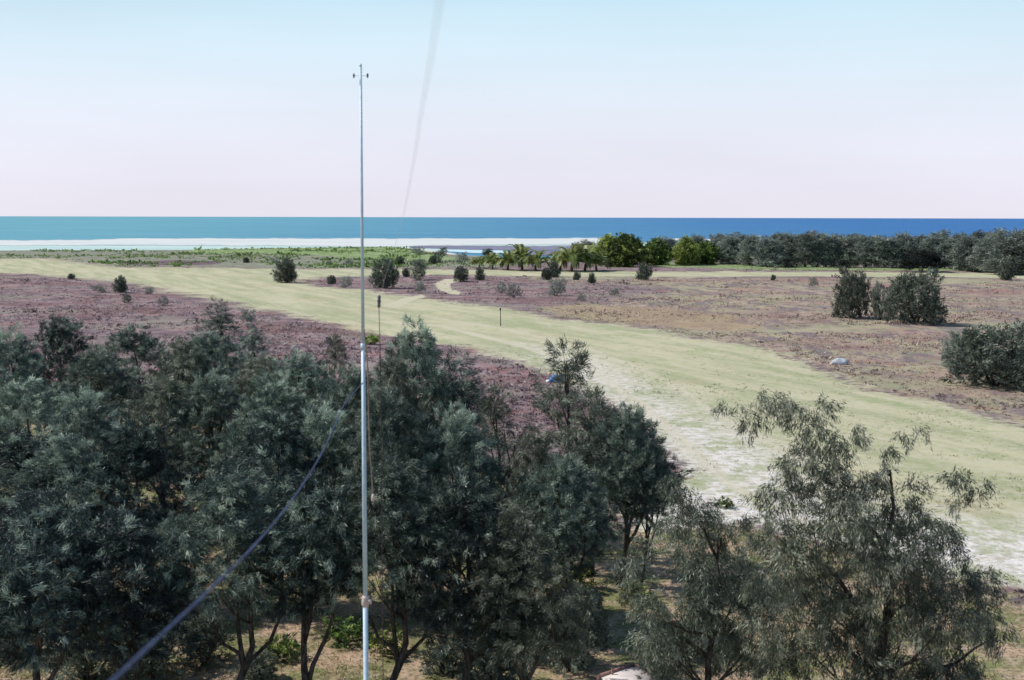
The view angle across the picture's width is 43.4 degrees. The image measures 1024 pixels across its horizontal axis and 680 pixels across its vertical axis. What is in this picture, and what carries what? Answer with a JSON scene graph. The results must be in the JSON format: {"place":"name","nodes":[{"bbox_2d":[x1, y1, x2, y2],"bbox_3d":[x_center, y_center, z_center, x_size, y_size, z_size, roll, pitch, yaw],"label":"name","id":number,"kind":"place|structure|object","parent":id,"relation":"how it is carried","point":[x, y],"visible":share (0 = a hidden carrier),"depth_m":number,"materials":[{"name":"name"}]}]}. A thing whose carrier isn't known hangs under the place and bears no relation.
{"place":"outdoors","nodes":[
{"label":"outdoors","id":0,"kind":"place"},
{"bbox_2d":[381,279,467,307],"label":"sand path","id":1,"kind":"structure","parent":0,"point":[444,285],"depth_m":206.88,"materials":[{"name":"beige sand"}]},
{"bbox_2d":[409,246,570,254],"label":"reef flat","id":2,"kind":"structure","parent":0,"point":[550,249],"depth_m":546.11,"materials":[{"name":"grey sand"}]},
{"bbox_2d":[0,248,1023,679],"bbox_3d":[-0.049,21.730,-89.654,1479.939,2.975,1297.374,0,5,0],"label":"ground","id":3,"kind":"structure","parent":0,"point":[614,656],"depth_m":74.53,"materials":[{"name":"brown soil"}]},
{"bbox_2d":[0,320,61,449],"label":"casuarina tree","id":4,"kind":"object","parent":3,"relation":"on","point":[9,350],"visible":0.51,"depth_m":58.11,"materials":[{"name":"green plant"}]},
{"bbox_2d":[0,516,81,675],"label":"casuarina tree","id":5,"kind":"object","parent":3,"relation":"on","point":[17,626],"visible":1,"depth_m":27.32,"materials":[{"name":"green plant"}]},
{"bbox_2d":[0,374,96,494],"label":"casuarina tree","id":6,"kind":"object","parent":3,"relation":"on","point":[42,401],"visible":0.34,"depth_m":50.57,"materials":[{"name":"green plant"}]},
{"bbox_2d":[0,422,99,543],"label":"casuarina tree","id":7,"kind":"object","parent":3,"relation":"on","point":[17,456],"visible":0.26,"depth_m":39.31,"materials":[{"name":"green plant"}]},
{"bbox_2d":[2,310,103,399],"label":"casuarina tree","id":8,"kind":"object","parent":3,"relation":"on","point":[57,334],"visible":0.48,"depth_m":70.07,"materials":[{"name":"green plant"}]},
{"bbox_2d":[0,480,145,679],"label":"casuarina tree","id":9,"kind":"object","parent":3,"relation":"on","point":[41,525],"visible":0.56,"depth_m":30.26,"materials":[{"name":"green plant"}]},
{"bbox_2d":[0,430,165,581],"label":"casuarina tree","id":10,"kind":"object","parent":3,"relation":"on","point":[60,457],"visible":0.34,"depth_m":37.72,"materials":[{"name":"green plant"}]},
{"bbox_2d":[42,609,132,679],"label":"shrub","id":11,"kind":"object","parent":3,"relation":"on","point":[86,666],"visible":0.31,"depth_m":33.28,"materials":[{"name":"green plant"}]},
{"bbox_2d":[21,383,166,502],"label":"casuarina tree","id":12,"kind":"object","parent":3,"relation":"on","point":[86,413],"visible":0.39,"depth_m":48.06,"materials":[{"name":"green plant"}]},
{"bbox_2d":[33,345,160,444],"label":"casuarina tree","id":13,"kind":"object","parent":3,"relation":"on","point":[93,366],"visible":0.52,"depth_m":60.32,"materials":[{"name":"green plant"}]},
{"bbox_2d":[44,501,222,679],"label":"casuarina tree","id":14,"kind":"object","parent":3,"relation":"on","point":[133,535],"visible":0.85,"depth_m":30.30,"materials":[{"name":"green plant"}]},
{"bbox_2d":[80,323,190,422],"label":"casuarina tree","id":15,"kind":"object","parent":3,"relation":"on","point":[147,343],"visible":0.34,"depth_m":68.10,"materials":[{"name":"green plant"}]},
{"bbox_2d":[105,608,189,679],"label":"shrub","id":16,"kind":"object","parent":3,"relation":"on","point":[154,666],"visible":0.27,"depth_m":33.64,"materials":[{"name":"green plant"}]},
{"bbox_2d":[68,411,227,570],"bbox_3d":[-11.167,5.315,39.554,5.229,6.362,5.081,-1,6,-15],"label":"casuarina tree","id":17,"kind":"object","parent":3,"relation":"on","point":[147,453],"visible":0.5,"depth_m":38.81,"materials":[{"name":"green plant"}]},
{"bbox_2d":[108,373,220,500],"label":"casuarina tree","id":18,"kind":"object","parent":3,"relation":"on","point":[156,400],"visible":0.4,"depth_m":50.36,"materials":[{"name":"green plant"}]},
{"bbox_2d":[122,335,223,421],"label":"casuarina tree","id":19,"kind":"object","parent":3,"relation":"on","point":[184,358],"visible":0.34,"depth_m":63.73,"materials":[{"name":"green plant"}]},
{"bbox_2d":[171,609,236,670],"bbox_3d":[-8.319,8.094,34.942,1.621,1.847,1.774,2,6,19],"label":"shrub","id":20,"kind":"object","parent":3,"relation":"on","point":[211,643],"visible":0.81,"depth_m":34.65,"materials":[{"name":"green plant"}]},
{"bbox_2d":[157,329,256,423],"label":"casuarina tree","id":21,"kind":"object","parent":3,"relation":"on","point":[215,349],"visible":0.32,"depth_m":65.55,"materials":[{"name":"green plant"}]},
{"bbox_2d":[151,365,269,522],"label":"casuarina tree","id":22,"kind":"object","parent":3,"relation":"on","point":[220,408],"visible":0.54,"depth_m":49.80,"materials":[{"name":"green plant"}]},
{"bbox_2d":[188,295,254,377],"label":"casuarina tree","id":23,"kind":"object","parent":3,"relation":"on","point":[219,325],"visible":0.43,"depth_m":82.53,"materials":[{"name":"green plant"}]},
{"bbox_2d":[128,459,322,679],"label":"casuarina tree","id":24,"kind":"object","parent":3,"relation":"on","point":[232,505],"visible":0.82,"depth_m":31.03,"materials":[{"name":"green plant"}]},
{"bbox_2d":[225,316,273,399],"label":"casuarina tree","id":25,"kind":"object","parent":3,"relation":"on","point":[252,347],"visible":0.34,"depth_m":72.42,"materials":[{"name":"green plant"}]},
{"bbox_2d":[228,645,285,679],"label":"shrub","id":26,"kind":"object","parent":3,"relation":"on","point":[264,669],"visible":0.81,"depth_m":33.22,"materials":[{"name":"green plant"}]},
{"bbox_2d":[206,351,315,441],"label":"casuarina tree","id":27,"kind":"object","parent":3,"relation":"on","point":[250,374],"visible":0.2,"depth_m":58.48,"materials":[{"name":"green plant"}]},
{"bbox_2d":[205,379,331,488],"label":"casuarina tree","id":28,"kind":"object","parent":3,"relation":"on","point":[276,401],"visible":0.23,"depth_m":47.03,"materials":[{"name":"green plant"}]},
{"bbox_2d":[204,406,337,613],"bbox_3d":[-7.089,5.205,38.828,4.208,6.772,4.466,0,5,-2],"label":"casuarina tree","id":29,"kind":"object","parent":3,"relation":"on","point":[267,448],"visible":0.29,"depth_m":38.04,"materials":[{"name":"green plant"}]},
{"bbox_2d":[0,245,552,268],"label":"dune cover","id":30,"kind":"object","parent":3,"relation":"on","point":[314,254],"visible":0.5,"depth_m":384.77,"materials":[{"name":"green plant"}]},
{"bbox_2d":[261,633,300,662],"bbox_3d":[-6.260,8.444,35.136,1.257,0.937,1.311,3,6,27],"label":"bush","id":31,"kind":"object","parent":3,"relation":"on","point":[284,646],"visible":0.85,"depth_m":34.94,"materials":[{"name":"green plant"}]},
{"bbox_2d":[238,347,353,472],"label":"casuarina tree","id":32,"kind":"object","parent":3,"relation":"on","point":[310,383],"visible":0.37,"depth_m":56.11,"materials":[{"name":"green plant"}]},
{"bbox_2d":[215,465,385,679],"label":"casuarina tree","id":33,"kind":"object","parent":3,"relation":"on","point":[308,505],"visible":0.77,"depth_m":31.04,"materials":[{"name":"green plant"}]},
{"bbox_2d":[260,397,386,604],"bbox_3d":[-5.707,5.088,39.566,4.735,6.902,4.572,1,5,4],"label":"casuarina tree","id":34,"kind":"object","parent":3,"relation":"on","point":[318,431],"visible":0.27,"depth_m":38.95,"materials":[{"name":"green plant"}]},
{"bbox_2d":[313,331,356,416],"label":"casuarina tree","id":35,"kind":"object","parent":3,"relation":"on","point":[336,349],"visible":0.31,"depth_m":62.16,"materials":[{"name":"green plant"}]},
{"bbox_2d":[295,359,397,489],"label":"casuarina tree","id":36,"kind":"object","parent":3,"relation":"on","point":[349,387],"visible":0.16,"depth_m":47.25,"materials":[{"name":"green plant"}]},
{"bbox_2d":[321,615,371,648],"bbox_3d":[-4.689,8.257,36.298,1.515,1.084,1.453,-1,6,-14],"label":"bush","id":37,"kind":"object","parent":3,"relation":"on","point":[353,630],"visible":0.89,"depth_m":36.16,"materials":[{"name":"green plant"}]},
{"bbox_2d":[353,64,371,679],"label":"radio mast","id":38,"kind":"object","parent":3,"relation":"on","point":[366,601],"visible":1,"depth_m":20.21,"materials":[{"name":"metal"}]},
{"bbox_2d":[111,382,363,679],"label":"cable","id":39,"kind":"object","parent":38,"relation":"attached to","point":[135,659],"visible":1,"depth_m":5.62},
{"bbox_2d":[0,242,758,251],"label":"lagoon","id":40,"kind":"structure","parent":3,"relation":"on","point":[93,247],"depth_m":543.79,"materials":[{"name":"liquid"}]},
{"bbox_2d":[367,257,399,288],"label":"shrub","id":41,"kind":"object","parent":3,"relation":"on","point":[394,274],"visible":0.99,"depth_m":217.15,"materials":[{"name":"green plant"}]},
{"bbox_2d":[290,450,478,679],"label":"casuarina tree","id":42,"kind":"object","parent":3,"relation":"on","point":[395,491],"visible":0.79,"depth_m":30.96,"materials":[{"name":"green plant"}]},
{"bbox_2d":[316,382,454,616],"bbox_3d":[-3.851,4.926,38.835,4.460,7.504,4.801,1,6,10],"label":"casuarina tree","id":43,"kind":"object","parent":3,"relation":"on","point":[391,421],"visible":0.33,"depth_m":37.91,"materials":[{"name":"green plant"}]},
{"bbox_2d":[368,623,402,659],"bbox_3d":[-3.458,8.348,35.396,1.314,0.980,1.370,1,5,7],"label":"bush","id":44,"kind":"object","parent":3,"relation":"on","point":[372,640],"visible":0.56,"depth_m":35.34,"materials":[{"name":"green plant"}]},
{"bbox_2d":[347,348,433,534],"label":"casuarina tree","id":45,"kind":"object","parent":3,"relation":"on","point":[394,380],"visible":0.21,"depth_m":44.91,"materials":[{"name":"green plant"}]},
{"bbox_2d":[377,0,439,648],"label":"aerial wire","id":46,"kind":"object","parent":3,"relation":"on","point":[379,300],"visible":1,"depth_m":16.55,"materials":[{"name":"metal"}]},
{"bbox_2d":[345,312,492,484],"bbox_3d":[-3.485,3.355,47.654,5.261,8.874,5.080,-5,7,-42],"label":"casuarina tree","id":47,"kind":"object","parent":3,"relation":"on","point":[428,366],"visible":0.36,"depth_m":46.94,"materials":[{"name":"green plant"}]},
{"bbox_2d":[417,634,464,677],"bbox_3d":[-1.734,8.368,34.001,1.570,1.362,1.434,4,6,32],"label":"shrub","id":48,"kind":"object","parent":3,"relation":"on","point":[446,663],"visible":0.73,"depth_m":33.88,"materials":[{"name":"green plant"}]},
{"bbox_2d":[384,461,551,679],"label":"casuarina tree","id":49,"kind":"object","parent":3,"relation":"on","point":[453,498],"visible":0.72,"depth_m":30.66,"materials":[{"name":"green plant"}]},
{"bbox_2d":[400,399,539,614],"bbox_3d":[-1.591,5.162,38.615,4.472,7.070,4.318,4,7,36],"label":"casuarina tree","id":50,"kind":"object","parent":3,"relation":"on","point":[481,463],"visible":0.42,"depth_m":38.10,"materials":[{"name":"green plant"}]},
{"bbox_2d":[424,347,516,492],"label":"casuarina tree","id":51,"kind":"object","parent":3,"relation":"on","point":[467,386],"visible":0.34,"depth_m":46.58,"materials":[{"name":"green plant"}]},
{"bbox_2d":[453,623,528,679],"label":"shrub","id":52,"kind":"object","parent":3,"relation":"on","point":[481,665],"visible":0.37,"depth_m":33.10,"materials":[{"name":"green plant"}]},
{"bbox_2d":[453,382,534,541],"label":"casuarina tree","id":53,"kind":"object","parent":3,"relation":"on","point":[487,402],"visible":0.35,"depth_m":43.51,"materials":[{"name":"green plant"}]},
{"bbox_2d":[491,250,523,269],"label":"palm","id":54,"kind":"object","parent":3,"relation":"on","point":[507,258],"visible":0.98,"depth_m":290.32,"materials":[{"name":"green plant"}]},
{"bbox_2d":[0,258,1023,586],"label":"airstrip","id":55,"kind":"structure","parent":3,"relation":"on","point":[996,536],"depth_m":89.19,"materials":[{"name":"green plant"}]},
{"bbox_2d":[268,256,297,282],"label":"shrub","id":56,"kind":"object","parent":55,"relation":"on","point":[285,268],"visible":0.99,"depth_m":236.06,"materials":[{"name":"green plant"}]},
{"bbox_2d":[517,250,550,270],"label":"palm","id":57,"kind":"object","parent":55,"relation":"on","point":[536,259],"visible":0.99,"depth_m":287.00,"materials":[{"name":"green plant"}]},
{"bbox_2d":[567,245,605,270],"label":"palm","id":58,"kind":"object","parent":55,"relation":"on","point":[589,249],"visible":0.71,"depth_m":287.48,"materials":[{"name":"green plant"}]},
{"bbox_2d":[0,257,1023,604],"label":"heath cover","id":59,"kind":"object","parent":3,"relation":"on","point":[350,347],"visible":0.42,"depth_m":132.65,"materials":[{"name":"purple plant"}]},
{"bbox_2d":[449,497,597,679],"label":"casuarina tree","id":60,"kind":"object","parent":3,"relation":"on","point":[526,657],"visible":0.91,"depth_m":30.22,"materials":[{"name":"green plant"}]},
{"bbox_2d":[469,425,586,593],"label":"casuarina tree","id":61,"kind":"object","parent":3,"relation":"on","point":[538,457],"visible":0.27,"depth_m":37.05,"materials":[{"name":"green plant"}]},
{"bbox_2d":[483,451,639,589],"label":"casuarina tree","id":62,"kind":"object","parent":3,"relation":"on","point":[569,510],"visible":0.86,"depth_m":35.90,"materials":[{"name":"green plant"}]},
{"bbox_2d":[504,334,621,556],"bbox_3d":[2.053,3.913,44.431,4.450,8.354,4.512,-4,7,-34],"label":"casuarina tree","id":63,"kind":"object","parent":3,"relation":"on","point":[574,366],"visible":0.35,"depth_m":44.10,"materials":[{"name":"green plant"}]},
{"bbox_2d":[539,557,598,593],"bbox_3d":[1.591,7.587,41.416,2.299,1.644,2.204,2,6,15],"label":"bush","id":64,"kind":"object","parent":3,"relation":"on","point":[583,576],"visible":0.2,"depth_m":41.31,"materials":[{"name":"green plant"}]},
{"bbox_2d":[550,243,590,271],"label":"palm","id":65,"kind":"object","parent":3,"relation":"on","point":[570,256],"visible":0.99,"depth_m":283.97,"materials":[{"name":"green plant"}]},
{"bbox_2d":[542,579,617,677],"bbox_3d":[1.814,7.778,34.708,2.147,2.979,1.961,-2,6,-20],"label":"shrub","id":66,"kind":"object","parent":3,"relation":"on","point":[575,664],"visible":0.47,"depth_m":34.46,"materials":[{"name":"green plant"}]},
{"bbox_2d":[539,385,634,576],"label":"casuarina tree","id":67,"kind":"object","parent":3,"relation":"on","point":[576,414],"visible":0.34,"depth_m":42.12,"materials":[{"name":"green plant"}]},
{"bbox_2d":[561,400,694,587],"bbox_3d":[3.813,5.101,41.531,4.674,6.530,4.049,-4,7,-37],"label":"casuarina tree","id":68,"kind":"object","parent":3,"relation":"on","point":[629,431],"visible":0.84,"depth_m":40.77,"materials":[{"name":"green plant"}]},
{"bbox_2d":[603,232,653,266],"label":"broadleaf tree","id":69,"kind":"object","parent":3,"relation":"on","point":[624,250],"visible":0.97,"depth_m":311.09,"materials":[{"name":"green plant"}]},
{"bbox_2d":[596,663,672,679],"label":"concrete slab","id":70,"kind":"structure","parent":3,"relation":"on","point":[624,672],"depth_m":33.65,"materials":[{"name":"white concrete"}]},
{"bbox_2d":[606,433,685,582],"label":"casuarina tree","id":71,"kind":"object","parent":3,"relation":"on","point":[658,509],"visible":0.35,"depth_m":41.07,"materials":[{"name":"green plant"}]},
{"bbox_2d":[642,236,675,265],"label":"broadleaf tree","id":72,"kind":"object","parent":3,"relation":"on","point":[660,251],"visible":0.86,"depth_m":323.36,"materials":[{"name":"green plant"}]},
{"bbox_2d":[635,640,682,679],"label":"shrub","id":73,"kind":"object","parent":3,"relation":"on","point":[645,669],"visible":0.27,"depth_m":33.38,"materials":[{"name":"green plant"}]},
{"bbox_2d":[671,235,703,265],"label":"broadleaf tree","id":74,"kind":"object","parent":3,"relation":"on","point":[686,251],"visible":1,"depth_m":327.60,"materials":[{"name":"green plant"}]},
{"bbox_2d":[607,472,782,679],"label":"casuarina tree","id":75,"kind":"object","parent":3,"relation":"on","point":[707,618],"visible":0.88,"depth_m":29.56,"materials":[{"name":"green plant"}]},
{"bbox_2d":[696,240,722,264],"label":"broadleaf tree","id":76,"kind":"object","parent":3,"relation":"on","point":[710,255],"visible":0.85,"depth_m":332.46,"materials":[{"name":"green plant"}]},
{"bbox_2d":[717,234,745,264],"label":"casuarina","id":77,"kind":"object","parent":3,"relation":"on","point":[728,246],"visible":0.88,"depth_m":333.12,"materials":[{"name":"green plant"}]},
{"bbox_2d":[735,234,759,265],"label":"casuarina","id":78,"kind":"object","parent":3,"relation":"on","point":[749,248],"visible":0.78,"depth_m":325.80,"materials":[{"name":"green plant"}]},
{"bbox_2d":[748,235,790,266],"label":"casuarina","id":79,"kind":"object","parent":3,"relation":"on","point":[768,248],"visible":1,"depth_m":314.01,"materials":[{"name":"green plant"}]},
{"bbox_2d":[770,231,803,266],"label":"casuarina","id":80,"kind":"object","parent":3,"relation":"on","point":[786,239],"visible":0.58,"depth_m":318.00,"materials":[{"name":"green plant"}]},
{"bbox_2d":[789,231,825,266],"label":"casuarina","id":81,"kind":"object","parent":3,"relation":"on","point":[805,240],"visible":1,"depth_m":314.34,"materials":[{"name":"green plant"}]},
{"bbox_2d":[809,232,846,267],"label":"casuarina","id":82,"kind":"object","parent":3,"relation":"on","point":[828,245],"visible":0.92,"depth_m":314.63,"materials":[{"name":"green plant"}]},
{"bbox_2d":[830,234,860,267],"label":"casuarina","id":83,"kind":"object","parent":3,"relation":"on","point":[847,242],"visible":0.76,"depth_m":314.83,"materials":[{"name":"green plant"}]},
{"bbox_2d":[847,234,881,267],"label":"casuarina","id":84,"kind":"object","parent":3,"relation":"on","point":[864,245],"visible":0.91,"depth_m":311.55,"materials":[{"name":"green plant"}]},
{"bbox_2d":[709,384,1020,679],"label":"casuarina tree","id":85,"kind":"object","parent":3,"relation":"on","point":[882,568],"visible":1,"depth_m":27.41,"materials":[{"name":"green plant"}]},
{"bbox_2d":[864,235,903,267],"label":"casuarina","id":86,"kind":"object","parent":3,"relation":"on","point":[882,246],"visible":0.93,"depth_m":308.17,"materials":[{"name":"green plant"}]},
{"bbox_2d":[885,230,919,268],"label":"casuarina","id":87,"kind":"object","parent":3,"relation":"on","point":[905,240],"visible":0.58,"depth_m":308.19,"materials":[{"name":"green plant"}]},
{"bbox_2d":[897,248,950,271],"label":"dark tree","id":88,"kind":"object","parent":3,"relation":"on","point":[922,258],"visible":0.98,"depth_m":285.20,"materials":[{"name":"green plant"}]},
{"bbox_2d":[915,235,945,266],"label":"casuarina","id":89,"kind":"object","parent":3,"relation":"on","point":[929,243],"visible":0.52,"depth_m":305.64,"materials":[{"name":"green plant"}]},
{"bbox_2d":[934,236,966,268],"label":"casuarina","id":90,"kind":"object","parent":3,"relation":"on","point":[944,247],"visible":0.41,"depth_m":302.25,"materials":[{"name":"green plant"}]},
{"bbox_2d":[940,233,980,271],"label":"casuarina","id":91,"kind":"object","parent":3,"relation":"on","point":[964,249],"visible":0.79,"depth_m":292.35,"materials":[{"name":"green plant"}]},
{"bbox_2d":[964,235,999,272],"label":"casuarina","id":92,"kind":"object","parent":3,"relation":"on","point":[979,250],"visible":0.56,"depth_m":286.82,"materials":[{"name":"green plant"}]},
{"bbox_2d":[972,232,1023,274],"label":"casuarina","id":93,"kind":"object","parent":3,"relation":"on","point":[1005,247],"visible":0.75,"depth_m":274.22,"materials":[{"name":"green plant"}]},
{"bbox_2d":[0,216,1023,257],"bbox_3d":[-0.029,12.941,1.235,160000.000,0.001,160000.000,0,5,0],"label":"sea","id":94,"kind":"structure","parent":0,"point":[25,228],"depth_m":1679.39,"materials":[{"name":"liquid"}]},
{"bbox_2d":[0,238,599,246],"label":"surf","id":95,"kind":"structure","parent":94,"relation":"on","point":[356,242],"depth_m":659.13,"materials":[{"name":"liquid"}]},
{"bbox_2d":[0,0,1023,218],"label":"sky","id":96,"kind":"structure","parent":0,"point":[112,108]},
{"bbox_2d":[510,347,1023,582],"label":"grass tufts","id":97,"kind":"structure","parent":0,"point":[830,444],"depth_m":69.50,"materials":[{"name":"green plant"}]},
{"bbox_2d":[519,276,1023,425],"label":"rough ground","id":98,"kind":"structure","parent":0,"point":[691,325],"depth_m":147.47,"materials":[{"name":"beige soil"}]},
{"bbox_2d":[830,265,873,318],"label":"shrub","id":99,"kind":"object","parent":98,"relation":"on","point":[848,300],"visible":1,"depth_m":151.54,"materials":[{"name":"green plant"}]},
{"bbox_2d":[867,280,893,320],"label":"shrub","id":100,"kind":"object","parent":98,"relation":"on","point":[877,301],"visible":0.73,"depth_m":149.56,"materials":[{"name":"green plant"}]},
{"bbox_2d":[879,265,948,324],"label":"shrub","id":101,"kind":"object","parent":98,"relation":"on","point":[906,297],"visible":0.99,"depth_m":143.05,"materials":[{"name":"green plant"}]},
{"bbox_2d":[939,331,975,373],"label":"shrub","id":102,"kind":"object","parent":98,"relation":"on","point":[947,350],"visible":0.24,"depth_m":99.36,"materials":[{"name":"green plant"}]},
{"bbox_2d":[937,318,1023,389],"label":"shrub","id":103,"kind":"object","parent":98,"relation":"on","point":[1009,367],"visible":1,"depth_m":90.80,"materials":[{"name":"green plant"}]},
{"bbox_2d":[994,257,1017,279],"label":"shrub","id":104,"kind":"object","parent":98,"relation":"on","point":[1007,271],"visible":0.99,"depth_m":246.94,"materials":[{"name":"green plant"}]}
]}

